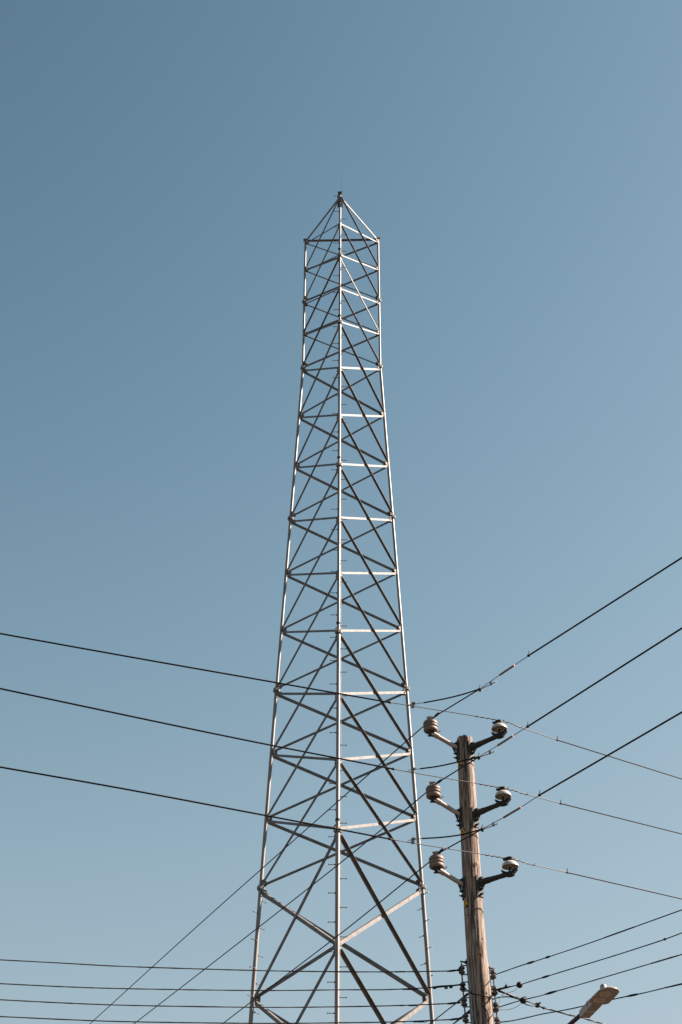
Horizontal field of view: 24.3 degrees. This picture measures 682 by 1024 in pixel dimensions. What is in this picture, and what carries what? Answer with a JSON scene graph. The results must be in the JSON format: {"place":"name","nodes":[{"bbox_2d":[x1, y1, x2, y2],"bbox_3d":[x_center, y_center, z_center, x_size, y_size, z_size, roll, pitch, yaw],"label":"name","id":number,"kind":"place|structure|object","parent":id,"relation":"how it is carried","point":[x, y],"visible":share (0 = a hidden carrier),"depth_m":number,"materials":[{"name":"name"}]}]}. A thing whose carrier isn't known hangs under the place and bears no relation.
{"place":"outdoors","nodes":[
{"label":"outdoors","id":0,"kind":"place"},
{"bbox_2d":[0,0,681,1023],"label":"sky","id":1,"kind":"structure","parent":0,"point":[167,166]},
{"label":"ground","id":2,"kind":"structure","parent":0,"visible":0},
{"bbox_2d":[248,173,434,1023],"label":"lattice tower","id":3,"kind":"structure","parent":2,"relation":"on","point":[338,942],"depth_m":46.12,"materials":[{"name":"metal"}]},
{"bbox_2d":[423,716,518,1023],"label":"utility pole","id":4,"kind":"object","parent":2,"relation":"on","point":[472,882],"visible":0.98,"depth_m":19.83,"materials":[{"name":"brown wood"}]},
{"bbox_2d":[0,959,459,972],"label":"service wire","id":5,"kind":"object","parent":4,"relation":"attached to","point":[454,970],"visible":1,"depth_m":19.08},
{"bbox_2d":[0,999,461,1007],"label":"service wire","id":6,"kind":"object","parent":4,"relation":"attached to","point":[457,1002],"visible":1,"depth_m":18.97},
{"bbox_2d":[0,1016,462,1023],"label":"service wire","id":7,"kind":"object","parent":4,"relation":"attached to","point":[452,1019],"visible":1,"depth_m":18.88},
{"bbox_2d":[0,983,464,990],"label":"service wire","id":8,"kind":"object","parent":4,"relation":"attached to","point":[445,986],"visible":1,"depth_m":19.08,"materials":[{"name":"metal"}]},
{"bbox_2d":[0,766,681,898],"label":"power line","id":9,"kind":"object","parent":4,"relation":"attached to","point":[567,872],"visible":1,"depth_m":18.84,"materials":[{"name":"metal"}]},
{"bbox_2d":[0,688,681,833],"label":"power line","id":10,"kind":"object","parent":4,"relation":"attached to","point":[560,803],"visible":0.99,"depth_m":19.38,"materials":[{"name":"metal"}]},
{"bbox_2d":[408,750,494,773],"bbox_3d":[1.409,3.141,19.850,1.190,0.116,0.185,-16,-38,21],"label":"jumper cable","id":11,"kind":"object","parent":10,"relation":"attached to","point":[413,768],"visible":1,"depth_m":19.88,"materials":[{"name":"metal"}]},
{"bbox_2d":[0,633,681,778],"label":"power line","id":12,"kind":"object","parent":4,"relation":"attached to","point":[390,702],"visible":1,"depth_m":20.13,"materials":[{"name":"metal"}]},
{"bbox_2d":[90,557,681,1023],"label":"power line","id":13,"kind":"object","parent":4,"relation":"attached to","point":[414,733],"visible":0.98,"depth_m":20.85,"materials":[{"name":"metal"}]},
{"bbox_2d":[409,681,495,707],"bbox_3d":[1.452,2.362,20.410,1.284,0.076,0.152,-19,-39,25],"label":"jumper cable","id":14,"kind":"object","parent":13,"relation":"attached to","point":[412,704],"visible":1,"depth_m":20.45,"materials":[{"name":"metal"}]},
{"bbox_2d":[134,627,681,1023],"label":"power line","id":15,"kind":"object","parent":4,"relation":"attached to","point":[557,707],"visible":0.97,"depth_m":19.98,"materials":[{"name":"metal"}]},
{"bbox_2d":[429,991,471,1023],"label":"service drop","id":16,"kind":"object","parent":4,"relation":"attached to","point":[466,994],"visible":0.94,"depth_m":19.33,"materials":[{"name":"black rubber"}]},
{"bbox_2d":[225,711,681,1021],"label":"power line","id":17,"kind":"object","parent":4,"relation":"attached to","point":[559,783],"visible":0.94,"depth_m":19.02,"materials":[{"name":"metal"}]},
{"bbox_2d":[408,822,498,843],"bbox_3d":[1.390,3.923,19.296,1.184,0.111,0.194,-14,-38,20],"label":"jumper cable","id":18,"kind":"object","parent":17,"relation":"attached to","point":[413,839],"visible":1,"depth_m":19.32,"materials":[{"name":"metal"}]},
{"bbox_2d":[464,987,493,996],"bbox_3d":[1.690,5.772,19.059,0.428,0.162,0.161,12,-37,-16],"label":"loop cable","id":19,"kind":"object","parent":4,"relation":"attached to","point":[479,994],"visible":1,"depth_m":19.00,"materials":[{"name":"black rubber"}]},
{"bbox_2d":[492,996,520,999],"bbox_3d":[1.988,5.917,19.162,0.454,0.123,0.072,7,-36,-10],"label":"curved cable","id":20,"kind":"object","parent":4,"relation":"attached to","point":[507,996],"visible":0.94,"depth_m":19.18,"materials":[{"name":"black rubber"}]},
{"bbox_2d":[498,990,603,1023],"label":"service drop","id":21,"kind":"object","parent":4,"relation":"attached to","point":[536,1005],"visible":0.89,"depth_m":19.29,"materials":[{"name":"black rubber"}]},
{"bbox_2d":[495,909,681,974],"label":"service wire","id":22,"kind":"object","parent":4,"relation":"attached to","point":[531,962],"visible":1,"depth_m":18.33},
{"bbox_2d":[497,932,681,992],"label":"service wire","id":23,"kind":"object","parent":4,"relation":"attached to","point":[518,985],"visible":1,"depth_m":18.52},
{"bbox_2d":[498,954,681,1007],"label":"service wire","id":24,"kind":"object","parent":4,"relation":"attached to","point":[551,992],"visible":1,"depth_m":18.29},
{"bbox_2d":[500,983,681,1022],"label":"service wire","id":25,"kind":"object","parent":4,"relation":"attached to","point":[630,995],"visible":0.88,"depth_m":18.21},
{"bbox_2d":[567,984,618,1023],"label":"street lamp","id":26,"kind":"object","parent":4,"relation":"attached to","point":[604,994],"visible":1,"depth_m":17.08,"materials":[{"name":"metal"}]}
]}

